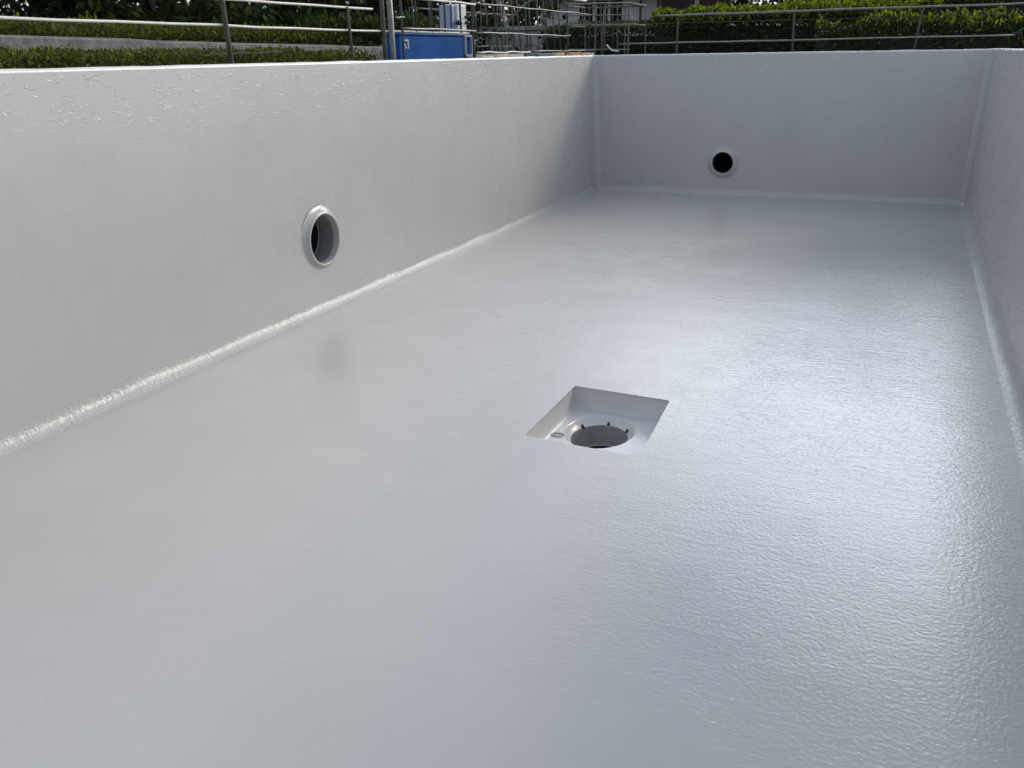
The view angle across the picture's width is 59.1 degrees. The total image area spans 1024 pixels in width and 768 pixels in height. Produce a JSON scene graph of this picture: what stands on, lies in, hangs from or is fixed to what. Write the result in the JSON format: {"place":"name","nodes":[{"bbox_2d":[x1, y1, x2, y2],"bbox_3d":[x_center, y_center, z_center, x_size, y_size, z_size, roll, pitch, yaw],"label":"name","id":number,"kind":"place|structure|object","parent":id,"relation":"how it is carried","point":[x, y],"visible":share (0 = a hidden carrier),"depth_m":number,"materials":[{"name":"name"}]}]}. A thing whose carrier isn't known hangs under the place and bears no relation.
{"place":"outdoors","nodes":[
{"label":"outdoors","id":0,"kind":"place"},
{"bbox_2d":[471,56,493,57],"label":"building block","id":1,"kind":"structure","parent":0,"point":[483,56],"depth_m":7.89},
{"bbox_2d":[476,54,523,56],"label":"building block","id":2,"kind":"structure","parent":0,"point":[508,55],"depth_m":8.27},
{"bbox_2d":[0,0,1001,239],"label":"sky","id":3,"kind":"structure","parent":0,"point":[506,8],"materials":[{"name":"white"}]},
{"bbox_2d":[524,53,552,56],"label":"building block","id":4,"kind":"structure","parent":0,"point":[538,55],"depth_m":9.08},
{"bbox_2d":[475,19,796,54],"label":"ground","id":5,"kind":"structure","parent":0,"point":[492,48],"depth_m":27.11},
{"bbox_2d":[4,10,77,33],"bbox_3d":[-7.883,-4.745,12.915,1.862,1.396,4.271,14,25,35],"label":"bush","id":6,"kind":"object","parent":5,"relation":"on","point":[10,14],"visible":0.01,"depth_m":13.22,"materials":[{"name":"green plant"}]},
{"bbox_2d":[0,0,136,38],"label":"tree","id":7,"kind":"object","parent":5,"relation":"on","point":[51,8],"visible":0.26,"depth_m":12.29,"materials":[{"name":"green plant"}]},
{"bbox_2d":[0,0,278,16],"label":"tree","id":8,"kind":"object","parent":5,"relation":"on","point":[3,4],"visible":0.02,"depth_m":15.24,"materials":[{"name":"green plant"}]},
{"bbox_2d":[33,0,279,42],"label":"tree","id":9,"kind":"object","parent":5,"relation":"on","point":[148,4],"visible":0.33,"depth_m":13.04,"materials":[{"name":"green plant"}]},
{"bbox_2d":[0,43,382,68],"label":"hedge","id":10,"kind":"object","parent":5,"relation":"on","point":[37,57],"visible":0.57,"depth_m":4.69,"materials":[{"name":"green plant"}]},
{"bbox_2d":[0,35,382,68],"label":"kerb wall","id":11,"kind":"structure","parent":5,"relation":"on","point":[30,42],"depth_m":8.70,"materials":[{"name":"concrete"}]},
{"bbox_2d":[0,10,396,45],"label":"hedge","id":12,"kind":"object","parent":5,"relation":"on","point":[112,30],"visible":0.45,"depth_m":10.53,"materials":[{"name":"green plant"}]},
{"bbox_2d":[104,2,316,41],"bbox_3d":[-4.843,-5.470,14.726,1.904,1.392,3.717,15,26,37],"label":"bush","id":13,"kind":"object","parent":5,"relation":"on","point":[176,12],"visible":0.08,"depth_m":13.68,"materials":[{"name":"green plant"}]},
{"bbox_2d":[116,0,337,17],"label":"tree","id":14,"kind":"object","parent":5,"relation":"on","point":[211,1],"visible":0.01,"depth_m":17.66,"materials":[{"name":"green plant"}]},
{"bbox_2d":[0,0,469,63],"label":"railing","id":15,"kind":"object","parent":5,"relation":"on","point":[349,30],"visible":0.75,"depth_m":5.09,"materials":[{"name":"grey metal"}]},
{"bbox_2d":[102,0,376,42],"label":"tree","id":16,"kind":"object","parent":5,"relation":"on","point":[248,7],"visible":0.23,"depth_m":13.60,"materials":[{"name":"green plant"}]},
{"bbox_2d":[231,0,336,13],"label":"tree","id":17,"kind":"object","parent":5,"relation":"on","point":[281,5],"visible":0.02,"depth_m":17.95,"materials":[{"name":"green plant"}]},
{"bbox_2d":[260,9,439,45],"bbox_3d":[-2.423,-5.376,14.622,2.615,1.295,2.036,-18,26,-39],"label":"bush","id":18,"kind":"object","parent":5,"relation":"on","point":[367,22],"visible":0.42,"depth_m":13.82,"materials":[{"name":"green plant"}]},
{"bbox_2d":[263,1,438,24],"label":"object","id":19,"kind":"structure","parent":5,"relation":"on","point":[355,9],"depth_m":31.96,"materials":[{"name":"green plant"}]},
{"bbox_2d":[282,0,487,51],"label":"tree","id":20,"kind":"object","parent":5,"relation":"on","point":[373,11],"visible":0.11,"depth_m":15.93,"materials":[{"name":"green plant"}]},
{"bbox_2d":[386,33,472,59],"bbox_3d":[-0.627,-2.415,7.109,0.152,0.630,1.225,7,22,22],"label":"storage box","id":21,"kind":"object","parent":5,"relation":"on","point":[431,46],"visible":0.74,"depth_m":6.92,"materials":[{"name":"blue plastic"}]},
{"bbox_2d":[439,4,469,34],"bbox_3d":[-0.474,-3.036,7.528,0.155,0.235,0.274,7,22,22],"label":"equipment case","id":22,"kind":"object","parent":21,"relation":"on","point":[452,16],"visible":0.73,"depth_m":7.45,"materials":[{"name":"white metal"}]},
{"bbox_2d":[319,0,550,54],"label":"tree","id":23,"kind":"object","parent":5,"relation":"on","point":[490,22],"visible":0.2,"depth_m":17.05,"materials":[{"name":"green plant"}]},
{"bbox_2d":[394,0,476,59],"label":"wire cage","id":24,"kind":"object","parent":5,"relation":"on","point":[460,30],"visible":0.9,"depth_m":6.65,"materials":[{"name":"grey metal"}]},
{"bbox_2d":[366,0,573,52],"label":"tree","id":25,"kind":"object","parent":5,"relation":"on","point":[534,13],"visible":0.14,"depth_m":18.48,"materials":[{"name":"green plant"}]},
{"bbox_2d":[434,0,561,50],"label":"tree","id":26,"kind":"object","parent":5,"relation":"on","point":[523,11],"visible":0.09,"depth_m":24.35,"materials":[{"name":"green plant"}]},
{"bbox_2d":[408,0,593,57],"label":"wire cage","id":27,"kind":"object","parent":5,"relation":"on","point":[496,32],"visible":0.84,"depth_m":8.22,"materials":[{"name":"grey metal"}]},
{"bbox_2d":[470,0,539,25],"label":"tree","id":28,"kind":"object","parent":5,"relation":"on","point":[507,12],"visible":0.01,"depth_m":27.93,"materials":[{"name":"green plant"}]},
{"bbox_2d":[0,48,1023,767],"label":"swimming pool","id":29,"kind":"structure","parent":5,"relation":"in","point":[646,410],"depth_m":3.40,"materials":[{"name":"plastic"}]},
{"bbox_2d":[489,0,553,31],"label":"tree","id":30,"kind":"object","parent":5,"relation":"on","point":[504,18],"visible":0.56,"depth_m":17.28,"materials":[{"name":"green plant"}]},
{"bbox_2d":[479,25,598,53],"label":"stone wall","id":31,"kind":"structure","parent":5,"relation":"on","point":[534,42],"depth_m":16.62,"materials":[{"name":"concrete"}]},
{"bbox_2d":[521,0,660,35],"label":"house","id":32,"kind":"structure","parent":5,"relation":"on","point":[636,13],"depth_m":22.93,"materials":[{"name":"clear glass"}]},
{"bbox_2d":[578,0,593,21],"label":"window","id":33,"kind":"structure","parent":32,"relation":"in","point":[588,1],"depth_m":23.11,"materials":[{"name":"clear glass"}]},
{"bbox_2d":[594,0,608,21],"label":"window","id":34,"kind":"structure","parent":32,"relation":"in","point":[598,5],"depth_m":22.96,"materials":[{"name":"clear glass"}]},
{"bbox_2d":[609,0,623,21],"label":"window","id":35,"kind":"structure","parent":32,"relation":"in","point":[614,9],"depth_m":22.83,"materials":[{"name":"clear glass"}]},
{"bbox_2d":[565,2,646,55],"bbox_3d":[1.015,-3.636,9.876,0.730,0.973,0.752,7,22,22],"label":"wire cage","id":36,"kind":"object","parent":5,"relation":"on","point":[603,26],"visible":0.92,"depth_m":9.56,"materials":[{"name":"grey metal"}]},
{"bbox_2d":[537,19,696,54],"bbox_3d":[1.387,-4.327,11.890,1.980,0.942,1.178,7,22,22],"label":"hedge","id":37,"kind":"object","parent":5,"relation":"on","point":[576,40],"visible":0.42,"depth_m":11.59,"materials":[{"name":"green plant"}]},
{"bbox_2d":[661,0,730,25],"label":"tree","id":38,"kind":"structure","parent":5,"relation":"on","point":[681,5],"depth_m":20.38,"materials":[{"name":"green plant"}]},
{"bbox_2d":[731,0,795,24],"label":"tree","id":39,"kind":"object","parent":5,"relation":"on","point":[733,1],"visible":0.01,"depth_m":23.90,"materials":[{"name":"green plant"}]},
{"bbox_2d":[722,0,856,25],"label":"tree","id":40,"kind":"object","parent":5,"relation":"on","point":[741,2],"visible":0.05,"depth_m":20.09,"materials":[{"name":"green plant"}]},
{"bbox_2d":[646,0,944,53],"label":"hedge","id":41,"kind":"object","parent":5,"relation":"on","point":[708,28],"visible":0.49,"depth_m":10.12,"materials":[{"name":"green plant"}]},
{"bbox_2d":[619,2,1023,53],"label":"railing","id":42,"kind":"object","parent":5,"relation":"on","point":[916,37],"visible":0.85,"depth_m":8.27,"materials":[{"name":"grey metal"}]},
{"bbox_2d":[841,0,985,21],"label":"tree","id":43,"kind":"object","parent":5,"relation":"on","point":[842,1],"visible":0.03,"depth_m":17.29,"materials":[{"name":"green plant"}]},
{"bbox_2d":[813,6,1023,50],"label":"hedge","id":44,"kind":"object","parent":5,"relation":"on","point":[936,24],"visible":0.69,"depth_m":8.44,"materials":[{"name":"green plant"}]},
{"bbox_2d":[887,0,1023,41],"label":"hedge","id":45,"kind":"object","parent":5,"relation":"on","point":[1018,8],"visible":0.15,"depth_m":10.42,"materials":[{"name":"green plant"}]},
{"bbox_2d":[1018,11,1023,46],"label":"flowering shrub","id":46,"kind":"object","parent":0,"point":[1022,32],"visible":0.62,"depth_m":8.18,"materials":[{"name":"green plant"}]},
{"bbox_3d":[0.198,-2.960,9.294,0.460,0.128,3.100,7,22,22],"label":"timber skid","id":47,"kind":"object","parent":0,"visible":0},
{"bbox_2d":[537,53,567,55],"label":"building block","id":48,"kind":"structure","parent":47,"relation":"on","point":[558,54],"depth_m":9.50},
{"bbox_2d":[569,52,580,55],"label":"building block","id":49,"kind":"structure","parent":47,"relation":"on","point":[574,53],"depth_m":9.94,"materials":[{"name":"ceramic"}]}
]}

